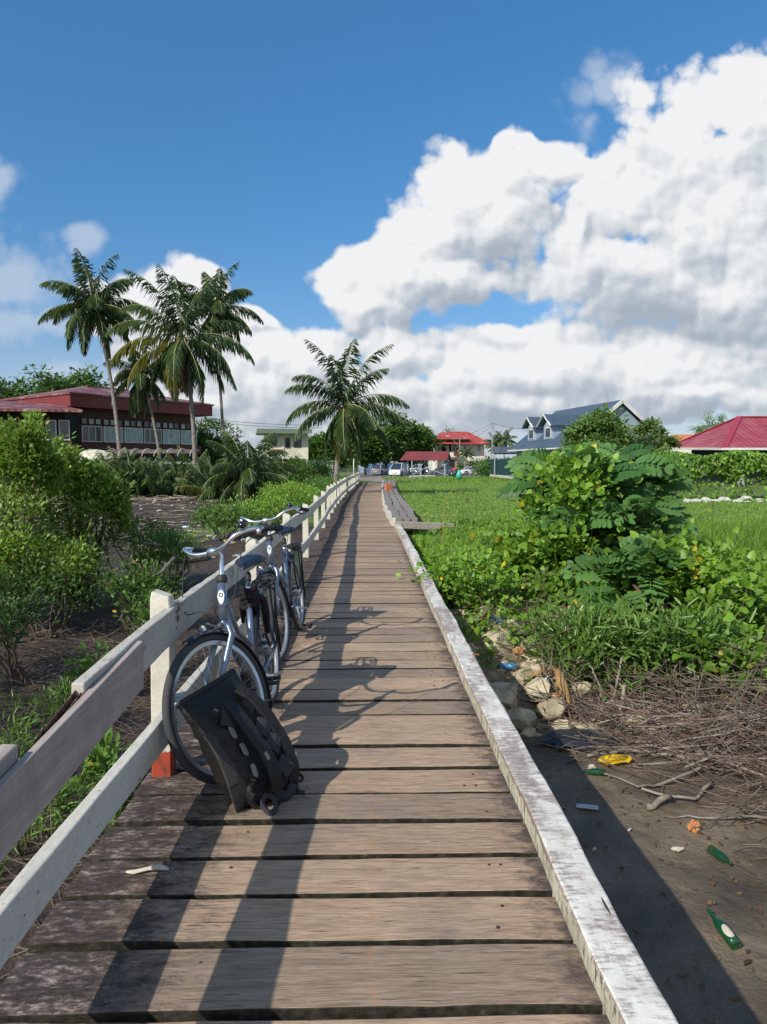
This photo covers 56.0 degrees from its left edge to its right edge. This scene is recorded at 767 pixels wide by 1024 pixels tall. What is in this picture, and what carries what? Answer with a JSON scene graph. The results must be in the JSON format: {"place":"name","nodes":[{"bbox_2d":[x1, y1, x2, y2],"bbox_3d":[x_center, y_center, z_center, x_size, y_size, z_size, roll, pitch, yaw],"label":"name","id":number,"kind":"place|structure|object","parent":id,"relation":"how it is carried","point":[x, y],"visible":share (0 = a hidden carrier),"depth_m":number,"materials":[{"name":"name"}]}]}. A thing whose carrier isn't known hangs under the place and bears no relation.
{"place":"outdoors","nodes":[
{"label":"outdoors","id":0,"kind":"place"},
{"bbox_2d":[0,386,213,486],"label":"red roofed building","id":1,"kind":"structure","parent":0,"point":[86,413],"depth_m":52.72,"materials":[{"name":"metal"}]},
{"bbox_2d":[81,425,102,441],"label":"window","id":2,"kind":"structure","parent":1,"relation":"in","point":[88,433],"depth_m":51.77,"materials":[{"name":"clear glass"}]},
{"bbox_2d":[103,426,122,442],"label":"window","id":3,"kind":"structure","parent":1,"relation":"in","point":[109,433],"depth_m":52.98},
{"bbox_2d":[124,427,142,442],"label":"window","id":4,"kind":"structure","parent":1,"relation":"in","point":[131,435],"depth_m":54.54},
{"bbox_2d":[144,428,161,443],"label":"window","id":5,"kind":"structure","parent":1,"relation":"in","point":[149,435],"depth_m":55.84,"materials":[{"name":"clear glass"}]},
{"bbox_2d":[162,429,179,443],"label":"window","id":6,"kind":"structure","parent":1,"relation":"in","point":[169,436],"depth_m":57.33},
{"bbox_2d":[0,466,766,1023],"bbox_3d":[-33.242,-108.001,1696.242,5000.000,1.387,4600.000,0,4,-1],"label":"ground","id":7,"kind":"structure","parent":0,"point":[642,880],"depth_m":4.94,"materials":[{"name":"soil"}]},
{"bbox_2d":[0,690,43,760],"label":"sprout","id":8,"kind":"object","parent":7,"relation":"on","point":[18,732],"visible":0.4,"depth_m":5.63,"materials":[{"name":"green plant"}]},
{"bbox_2d":[0,575,65,684],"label":"mangrove shrub","id":9,"kind":"object","parent":7,"relation":"on","point":[7,623],"visible":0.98,"depth_m":8.07,"materials":[{"name":"green plant"}]},
{"bbox_2d":[0,363,79,398],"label":"tree","id":10,"kind":"object","parent":7,"relation":"on","point":[48,385],"visible":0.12,"depth_m":81.15,"materials":[{"name":"green plant"}]},
{"bbox_2d":[13,675,71,735],"bbox_3d":[-2.952,1.800,6.652,0.763,0.636,0.965,0,4,-1],"label":"sprout","id":11,"kind":"object","parent":7,"relation":"on","point":[67,687],"visible":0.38,"depth_m":6.55,"materials":[{"name":"green plant"}]},
{"bbox_2d":[12,769,95,855],"bbox_3d":[-2.240,1.921,4.616,0.807,0.653,0.882,-3,4,-34],"label":"sprout","id":12,"kind":"object","parent":7,"relation":"on","point":[46,827],"visible":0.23,"depth_m":4.64,"materials":[{"name":"green plant"}]},
{"bbox_2d":[0,409,120,622],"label":"mangrove shrub","id":13,"kind":"object","parent":7,"relation":"on","point":[27,452],"visible":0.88,"depth_m":10.79,"materials":[{"name":"green plant"}]},
{"bbox_2d":[25,362,112,393],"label":"tree","id":14,"kind":"object","parent":7,"relation":"on","point":[78,380],"visible":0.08,"depth_m":87.26,"materials":[{"name":"green plant"}]},
{"bbox_2d":[2,434,144,604],"bbox_3d":[-5.402,0.170,12.818,2.579,3.078,2.341,2,4,27],"label":"mangrove shrub","id":15,"kind":"object","parent":7,"relation":"on","point":[98,491],"visible":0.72,"depth_m":12.36,"materials":[{"name":"green plant"}]},
{"bbox_2d":[0,540,147,638],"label":"mangrove shrub","id":16,"kind":"object","parent":7,"relation":"on","point":[65,589],"visible":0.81,"depth_m":10.25,"materials":[{"name":"green plant"}]},
{"bbox_2d":[51,637,110,705],"bbox_3d":[-2.989,1.685,7.607,0.794,0.680,0.776,0,4,-1],"label":"sprout","id":17,"kind":"object","parent":7,"relation":"on","point":[86,662],"visible":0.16,"depth_m":7.57,"materials":[{"name":"green plant"}]},
{"bbox_2d":[31,727,139,830],"bbox_3d":[-2.028,1.925,5.245,0.741,0.619,0.985,0,4,-1],"label":"sprout","id":18,"kind":"object","parent":7,"relation":"on","point":[102,749],"visible":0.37,"depth_m":5.27,"materials":[{"name":"green plant"}]},
{"bbox_2d":[38,248,147,460],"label":"coconut palm","id":19,"kind":"object","parent":7,"relation":"on","point":[94,308],"visible":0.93,"depth_m":45.32,"materials":[{"name":"green plant"}]},
{"bbox_2d":[0,623,217,982],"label":"brushwood","id":20,"kind":"object","parent":7,"relation":"on","point":[41,711],"visible":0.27,"depth_m":7.11,"materials":[{"name":"wood"}]},
{"bbox_2d":[89,446,144,480],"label":"young palm","id":21,"kind":"object","parent":7,"relation":"on","point":[114,467],"visible":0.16,"depth_m":42.16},
{"bbox_2d":[0,569,245,670],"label":"brushwood","id":22,"kind":"object","parent":7,"relation":"on","point":[111,599],"visible":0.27,"depth_m":10.76,"materials":[{"name":"plant"}]},
{"bbox_2d":[99,447,169,495],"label":"young palm","id":23,"kind":"object","parent":7,"relation":"on","point":[136,486],"visible":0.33,"depth_m":40.93,"materials":[{"name":"plant"}]},
{"bbox_2d":[12,494,259,499],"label":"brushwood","id":24,"kind":"object","parent":7,"relation":"on","point":[163,497],"visible":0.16,"depth_m":40.22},
{"bbox_2d":[79,448,199,465],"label":"boat","id":25,"kind":"object","parent":7,"relation":"on","point":[90,453],"visible":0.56,"depth_m":43.98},
{"bbox_2d":[84,507,196,597],"bbox_3d":[-4.529,0.796,13.192,2.211,1.743,2.426,0,4,-1],"label":"mangrove shrub","id":26,"kind":"object","parent":7,"relation":"on","point":[162,540],"visible":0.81,"depth_m":13.03,"materials":[{"name":"green plant"}]},
{"bbox_2d":[87,546,194,636],"bbox_3d":[-3.455,1.163,10.434,1.448,1.382,1.360,-1,4,-17],"label":"mangrove shrub","id":27,"kind":"object","parent":7,"relation":"on","point":[150,580],"visible":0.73,"depth_m":10.32,"materials":[{"name":"green plant"}]},
{"bbox_2d":[102,338,180,469],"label":"coconut palm","id":28,"kind":"object","parent":7,"relation":"on","point":[141,387],"visible":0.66,"depth_m":46.83,"materials":[{"name":"green plant"}]},
{"bbox_2d":[97,575,197,677],"bbox_3d":[-2.647,1.343,8.375,1.292,1.264,1.037,0,4,-1],"label":"mangrove shrub","id":29,"kind":"object","parent":7,"relation":"on","point":[144,617],"visible":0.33,"depth_m":8.30,"materials":[{"name":"green plant"}]},
{"bbox_2d":[116,449,179,497],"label":"young palm","id":30,"kind":"object","parent":7,"relation":"on","point":[149,480],"visible":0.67,"depth_m":41.09,"materials":[{"name":"plant"}]},
{"bbox_2d":[0,492,312,551],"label":"brushwood","id":31,"kind":"object","parent":7,"relation":"on","point":[181,506],"visible":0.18,"depth_m":29.98,"materials":[{"name":"wood"}]},
{"bbox_2d":[134,459,184,497],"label":"young palm","id":32,"kind":"object","parent":7,"relation":"on","point":[154,477],"visible":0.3,"depth_m":41.41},
{"bbox_2d":[27,496,299,564],"bbox_3d":[-9.120,-0.126,32.404,14.820,0.914,31.861,-2,4,-29],"label":"rubbish","id":33,"kind":"object","parent":7,"relation":"on","point":[211,536],"visible":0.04,"depth_m":24.64,"materials":[{"name":"plastic"}]},
{"bbox_2d":[116,519,216,587],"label":"mangrove shrub","id":34,"kind":"object","parent":7,"relation":"on","point":[187,559],"visible":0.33,"depth_m":14.46,"materials":[{"name":"green plant"}]},
{"bbox_2d":[153,463,190,496],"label":"young palm","id":35,"kind":"object","parent":7,"relation":"on","point":[169,486],"visible":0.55,"depth_m":41.26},
{"bbox_2d":[104,264,254,468],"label":"coconut palm","id":36,"kind":"object","parent":7,"relation":"on","point":[176,361],"visible":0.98,"depth_m":42.75,"materials":[{"name":"green plant"}]},
{"bbox_2d":[162,445,210,475],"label":"young palm","id":37,"kind":"object","parent":7,"relation":"on","point":[184,458],"visible":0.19,"depth_m":43.11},
{"bbox_2d":[172,463,216,497],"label":"young palm","id":38,"kind":"object","parent":7,"relation":"on","point":[179,480],"visible":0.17,"depth_m":40.30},
{"bbox_2d":[174,458,251,499],"bbox_3d":[-9.138,-1.674,39.921,4.305,2.617,4.060,0,4,-1],"label":"young palm","id":39,"kind":"object","parent":7,"relation":"on","point":[197,478],"visible":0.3,"depth_m":39.20,"materials":[{"name":"plant"}]},
{"bbox_2d":[197,427,229,465],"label":"tree","id":40,"kind":"object","parent":7,"relation":"on","point":[202,444],"visible":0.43,"depth_m":62.96,"materials":[{"name":"green plant"}]},
{"bbox_2d":[166,262,263,459],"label":"coconut palm","id":41,"kind":"object","parent":7,"relation":"on","point":[221,309],"visible":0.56,"depth_m":50.57,"materials":[{"name":"green plant"}]},
{"bbox_2d":[196,415,246,463],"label":"tree","id":42,"kind":"object","parent":7,"relation":"on","point":[210,423],"visible":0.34,"depth_m":64.06,"materials":[{"name":"green plant"}]},
{"bbox_2d":[180,493,263,541],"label":"bank plant","id":43,"kind":"object","parent":7,"relation":"on","point":[214,515],"visible":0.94,"depth_m":19.65,"materials":[{"name":"green plant"}]},
{"bbox_2d":[197,430,299,505],"bbox_3d":[-6.939,-2.018,36.935,5.148,4.492,5.290,0,4,-1],"label":"young palm","id":44,"kind":"object","parent":7,"relation":"on","point":[245,474],"visible":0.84,"depth_m":36.23,"materials":[{"name":"green plant"}]},
{"bbox_2d":[230,490,300,527],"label":"bank plant","id":45,"kind":"object","parent":7,"relation":"on","point":[273,508],"visible":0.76,"depth_m":21.20,"materials":[{"name":"green plant"}]},
{"bbox_2d":[256,428,311,479],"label":"cream house","id":46,"kind":"structure","parent":7,"relation":"on","point":[284,438],"depth_m":71.92,"materials":[{"name":"paint"}]},
{"bbox_2d":[256,475,326,513],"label":"bank plant","id":47,"kind":"object","parent":7,"relation":"on","point":[296,496],"visible":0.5,"depth_m":26.18,"materials":[{"name":"green plant"}]},
{"bbox_2d":[276,453,318,483],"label":"undergrowth bush","id":48,"kind":"object","parent":7,"relation":"on","point":[297,460],"visible":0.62,"depth_m":47.17,"materials":[{"name":"green plant"}]},
{"bbox_2d":[297,454,340,485],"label":"undergrowth bush","id":49,"kind":"object","parent":7,"relation":"on","point":[321,468],"visible":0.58,"depth_m":49.30,"materials":[{"name":"green plant"}]},
{"bbox_2d":[304,471,342,501],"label":"bank plant","id":50,"kind":"object","parent":7,"relation":"on","point":[324,482],"visible":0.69,"depth_m":30.51,"materials":[{"name":"green plant"}]},
{"bbox_2d":[308,430,356,470],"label":"tree","id":51,"kind":"object","parent":7,"relation":"on","point":[315,445],"visible":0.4,"depth_m":92.25,"materials":[{"name":"green plant"}]},
{"bbox_2d":[0,482,677,1023],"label":"boardwalk","id":52,"kind":"structure","parent":7,"relation":"on","point":[414,854],"depth_m":2.58,"materials":[{"name":"brown wood"}]},
{"bbox_2d":[0,472,359,969],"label":"wooden railing","id":53,"kind":"object","parent":52,"relation":"attached to","point":[106,689],"visible":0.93,"depth_m":2.42,"materials":[{"name":"white paint"}]},
{"bbox_2d":[162,522,283,784],"bbox_3d":[-0.713,0.621,3.945,0.543,1.185,1.770,-7,4,1],"label":"bicycle","id":54,"kind":"object","parent":52,"relation":"on","point":[248,652],"visible":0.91,"depth_m":3.62,"materials":[{"name":"metal"}]},
{"bbox_2d":[175,668,304,815],"bbox_3d":[-0.595,1.014,3.162,0.483,0.563,0.372,1,4,15],"label":"backpack","id":55,"kind":"object","parent":52,"relation":"on","point":[241,736],"visible":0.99,"depth_m":3.08,"materials":[{"name":"fabric"}]},
{"bbox_2d":[240,503,312,663],"bbox_3d":[-0.809,0.507,5.916,0.561,1.166,1.803,-7,3,2],"label":"bicycle","id":56,"kind":"object","parent":52,"relation":"on","point":[285,603],"visible":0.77,"depth_m":5.96,"materials":[{"name":"metal"}]},
{"bbox_2d":[284,339,409,493],"bbox_3d":[-1.982,-5.050,37.770,5.893,8.617,5.204,2,4,34],"label":"coconut palm","id":57,"kind":"object","parent":7,"relation":"on","point":[344,423],"visible":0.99,"depth_m":37.36,"materials":[{"name":"green plant"}]},
{"bbox_2d":[349,426,398,474],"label":"tree","id":58,"kind":"object","parent":7,"relation":"on","point":[374,450],"visible":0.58,"depth_m":109.75,"materials":[{"name":"green plant"}]},
{"bbox_2d":[368,407,416,474],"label":"tree","id":59,"kind":"object","parent":7,"relation":"on","point":[399,435],"visible":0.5,"depth_m":115.38,"materials":[{"name":"green plant"}]},
{"bbox_2d":[391,418,434,473],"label":"tree","id":60,"kind":"object","parent":7,"relation":"on","point":[422,439],"visible":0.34,"depth_m":121.38,"materials":[{"name":"green plant"}]},
{"bbox_2d":[381,480,454,531],"bbox_3d":[0.549,-1.110,38.872,1.700,0.371,44.251,0,4,-1],"label":"timber landing","id":61,"kind":"object","parent":7,"relation":"on","point":[397,509],"visible":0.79,"depth_m":19.49,"materials":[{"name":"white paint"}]},
{"bbox_2d":[382,475,512,483],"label":"field grass","id":62,"kind":"structure","parent":7,"relation":"on","point":[482,479],"depth_m":72.65,"materials":[{"name":"plant"}]},
{"bbox_2d":[414,519,498,559],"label":"bush","id":63,"kind":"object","parent":7,"relation":"on","point":[449,531],"depth_m":14.05,"materials":[{"name":"plant"}]},
{"bbox_2d":[428,432,488,469],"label":"red roofed house","id":64,"kind":"structure","parent":7,"relation":"on","point":[477,443],"depth_m":151.07,"materials":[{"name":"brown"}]},
{"bbox_2d":[395,532,539,624],"bbox_3d":[1.049,0.750,9.073,1.652,1.042,1.659,-2,4,-33],"label":"climbing vine","id":65,"kind":"object","parent":7,"relation":"on","point":[461,578],"visible":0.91,"depth_m":8.78,"materials":[{"name":"green plant"}]},
{"bbox_2d":[479,631,516,653],"bbox_3d":[1.324,1.552,8.164,0.576,0.439,0.408,-1,4,-21],"label":"rock","id":66,"kind":"object","parent":7,"relation":"on","point":[501,639],"visible":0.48,"depth_m":7.99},
{"bbox_2d":[490,458,515,478],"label":"metal fence","id":67,"kind":"object","parent":7,"relation":"on","point":[501,471],"visible":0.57,"depth_m":81.91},
{"bbox_2d":[490,427,517,458],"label":"palm","id":68,"kind":"object","parent":7,"relation":"on","point":[505,440],"visible":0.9,"depth_m":95.60,"materials":[{"name":"green plant"}]},
{"bbox_2d":[492,682,517,708],"bbox_3d":[1.192,1.822,7.167,0.278,0.246,0.404,1,4,12],"label":"rock","id":69,"kind":"object","parent":7,"relation":"on","point":[506,695],"visible":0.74,"depth_m":7.03,"materials":[{"name":"stone"}]},
{"bbox_2d":[508,708,536,731],"bbox_3d":[1.323,1.948,6.749,0.297,0.254,0.268,-3,5,-39],"label":"rock","id":70,"kind":"object","parent":7,"relation":"on","point":[521,719],"visible":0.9,"depth_m":6.65,"materials":[{"name":"stone"}]},
{"bbox_2d":[524,677,550,702],"bbox_3d":[1.539,1.791,7.254,0.306,0.261,0.244,2,4,31],"label":"rock","id":71,"kind":"object","parent":7,"relation":"on","point":[535,682],"visible":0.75,"depth_m":7.18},
{"bbox_2d":[522,665,574,710],"bbox_3d":[1.736,1.758,7.318,0.278,0.321,0.618,-3,5,-41],"label":"leaf sheath","id":72,"kind":"object","parent":7,"relation":"on","point":[557,675],"visible":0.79,"depth_m":7.27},
{"bbox_2d":[537,698,564,721],"bbox_3d":[1.642,1.917,6.985,0.285,0.226,0.227,-1,4,-12],"label":"rock","id":73,"kind":"object","parent":7,"relation":"on","point":[553,706],"visible":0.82,"depth_m":6.91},
{"bbox_2d":[477,443,643,580],"bbox_3d":[2.509,-0.012,10.300,2.746,1.981,1.987,-3,5,-41],"label":"climbing vine","id":74,"kind":"object","parent":7,"relation":"on","point":[539,545],"visible":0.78,"depth_m":9.81,"materials":[{"name":"green plant"}]},
{"bbox_2d":[536,727,618,750],"bbox_3d":[1.725,2.011,6.384,0.736,0.116,0.466,0,4,-1],"label":"black plastic","id":75,"kind":"object","parent":7,"relation":"on","point":[556,739],"visible":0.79,"depth_m":6.30,"materials":[{"name":"plastic"}]},
{"bbox_2d":[570,681,592,697],"bbox_3d":[2.016,1.824,7.379,0.229,0.193,0.199,3,5,40],"label":"rock","id":76,"kind":"object","parent":7,"relation":"on","point":[582,687],"visible":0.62,"depth_m":7.31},
{"bbox_2d":[500,583,668,692],"bbox_3d":[2.206,1.341,8.104,1.855,1.183,1.469,-3,4,-34],"label":"willowy shrub","id":77,"kind":"object","parent":7,"relation":"on","point":[552,624],"visible":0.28,"depth_m":7.88,"materials":[{"name":"green plant"}]},
{"bbox_2d":[406,517,766,641],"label":"creeping vines","id":78,"kind":"object","parent":7,"relation":"on","point":[552,582],"visible":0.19,"depth_m":11.95,"materials":[{"name":"green plant"}]},
{"bbox_2d":[496,441,700,614],"bbox_3d":[3.247,0.119,10.192,3.020,2.302,3.724,0,4,-1],"label":"candle bush","id":79,"kind":"object","parent":7,"relation":"on","point":[641,507],"visible":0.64,"depth_m":9.93,"materials":[{"name":"green plant"}]},
{"bbox_2d":[560,402,643,449],"bbox_3d":[12.070,-3.421,39.968,4.907,5.236,4.901,2,4,30],"label":"tree","id":80,"kind":"object","parent":7,"relation":"on","point":[603,423],"visible":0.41,"depth_m":39.07,"materials":[{"name":"green plant"}]},
{"bbox_2d":[446,562,766,707],"bbox_3d":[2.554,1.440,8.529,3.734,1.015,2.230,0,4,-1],"label":"creeping vines","id":81,"kind":"object","parent":7,"relation":"on","point":[474,630],"visible":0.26,"depth_m":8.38,"materials":[{"name":"green plant"}]},
{"bbox_2d":[450,603,766,736],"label":"gravel","id":82,"kind":"structure","parent":7,"relation":"on","point":[520,678],"depth_m":7.49,"materials":[{"name":"stone"}]},
{"bbox_2d":[598,754,631,765],"bbox_3d":[1.883,2.013,5.871,0.268,0.092,0.130,-1,4,-13],"label":"plastic bag","id":83,"kind":"object","parent":7,"relation":"on","point":[610,759],"visible":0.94,"depth_m":5.84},
{"bbox_2d":[491,660,766,1023],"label":"fallen leaves","id":84,"kind":"object","parent":7,"relation":"on","point":[702,984],"visible":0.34,"depth_m":4.32,"materials":[{"name":"plant"}]},
{"bbox_2d":[495,603,766,726],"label":"brushwood","id":85,"kind":"object","parent":7,"relation":"on","point":[640,684],"visible":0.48,"depth_m":7.19,"materials":[{"name":"wood"}]},
{"bbox_2d":[499,586,766,703],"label":"grass clump","id":86,"kind":"object","parent":7,"relation":"on","point":[637,634],"visible":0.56,"depth_m":7.60,"materials":[{"name":"green plant"}]},
{"bbox_2d":[596,431,670,465],"bbox_3d":[13.302,-2.790,38.121,4.715,2.916,4.785,0,4,-1],"label":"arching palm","id":87,"kind":"object","parent":7,"relation":"on","point":[646,441],"visible":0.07,"depth_m":37.37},
{"bbox_2d":[502,655,766,825],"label":"brushwood","id":88,"kind":"object","parent":7,"relation":"on","point":[640,736],"visible":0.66,"depth_m":6.13,"materials":[{"name":"wood"}]},
{"bbox_2d":[518,664,766,776],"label":"brushwood","id":89,"kind":"object","parent":7,"relation":"on","point":[717,744],"visible":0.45,"depth_m":6.42,"materials":[{"name":"wood"}]},
{"bbox_2d":[519,630,766,841],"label":"brushwood","id":90,"kind":"object","parent":7,"relation":"on","point":[708,740],"visible":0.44,"depth_m":6.20,"materials":[{"name":"wood"}]},
{"bbox_2d":[629,416,682,450],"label":"tree","id":91,"kind":"object","parent":7,"relation":"on","point":[646,427],"visible":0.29,"depth_m":41.81,"materials":[{"name":"green plant"}]},
{"bbox_2d":[604,739,740,787],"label":"branch","id":92,"kind":"object","parent":7,"relation":"on","point":[735,743],"visible":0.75,"depth_m":5.58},
{"bbox_2d":[586,748,766,760],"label":"branch","id":93,"kind":"object","parent":7,"relation":"on","point":[603,754],"visible":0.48,"depth_m":6.04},
{"bbox_2d":[589,512,766,614],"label":"climbing vine","id":94,"kind":"object","parent":7,"relation":"on","point":[696,561],"visible":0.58,"depth_m":9.19,"materials":[{"name":"green plant"}]},
{"bbox_2d":[612,634,766,814],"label":"brushwood","id":95,"kind":"object","parent":7,"relation":"on","point":[750,708],"visible":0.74,"depth_m":6.30,"materials":[{"name":"wood"}]},
{"bbox_2d":[650,611,766,704],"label":"climbing vine","id":96,"kind":"object","parent":7,"relation":"on","point":[715,667],"visible":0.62,"depth_m":7.43,"materials":[{"name":"green plant"}]},
{"bbox_2d":[651,510,766,581],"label":"tall grass","id":97,"kind":"structure","parent":7,"relation":"on","point":[749,529],"depth_m":13.75,"materials":[{"name":"plant"}]},
{"bbox_2d":[656,468,766,498],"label":"chain link fence","id":98,"kind":"object","parent":7,"relation":"on","point":[699,488],"visible":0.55,"depth_m":31.02,"materials":[{"name":"metal"}]},
{"bbox_2d":[653,450,766,498],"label":"creeper","id":99,"kind":"object","parent":98,"relation":"hanging from","point":[748,462],"visible":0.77,"depth_m":30.63,"materials":[{"name":"green plant"}]},
{"bbox_2d":[669,559,766,666],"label":"climbing vine","id":100,"kind":"object","parent":7,"relation":"on","point":[749,583],"visible":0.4,"depth_m":8.67,"materials":[{"name":"green plant"}]},
{"bbox_2d":[671,416,766,485],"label":"rose roofed house","id":101,"kind":"structure","parent":7,"relation":"on","point":[745,433],"depth_m":45.41,"materials":[{"name":"red metal"}]},
{"bbox_2d":[706,908,740,950],"bbox_3d":[1.790,2.205,3.816,0.062,0.080,0.256,0,4,-7],"label":"bottle","id":102,"kind":"object","parent":7,"relation":"on","point":[727,934],"visible":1,"depth_m":3.75,"materials":[{"name":"green glass"}]},
{"bbox_2d":[683,496,766,502],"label":"rubble","id":103,"kind":"object","parent":7,"relation":"on","point":[727,499],"visible":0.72,"depth_m":29.41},
{"bbox_2d":[0,0,766,458],"label":"sky","id":104,"kind":"structure","parent":0,"point":[541,207],"materials":[{"name":"blue"}]},
{"bbox_2d":[333,473,485,476],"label":"road","id":105,"kind":"structure","parent":0,"point":[415,474],"depth_m":109.57,"materials":[{"name":"asphalt"}]},
{"bbox_2d":[389,463,409,475],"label":"parked van","id":106,"kind":"object","parent":105,"relation":"on","point":[397,469],"visible":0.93,"depth_m":101.50,"materials":[{"name":"white paint"}]},
{"bbox_2d":[400,451,450,475],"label":"picnic shelter","id":107,"kind":"object","parent":105,"relation":"on","point":[420,456],"visible":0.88,"depth_m":102.36,"materials":[{"name":"metal"}]},
{"bbox_2d":[396,481,766,531],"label":"field grass","id":108,"kind":"structure","parent":0,"point":[532,493],"depth_m":28.71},
{"bbox_2d":[507,399,672,476],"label":"blue roofed house","id":109,"kind":"structure","parent":0,"point":[544,430],"depth_m":64.44,"materials":[{"name":"metal"}]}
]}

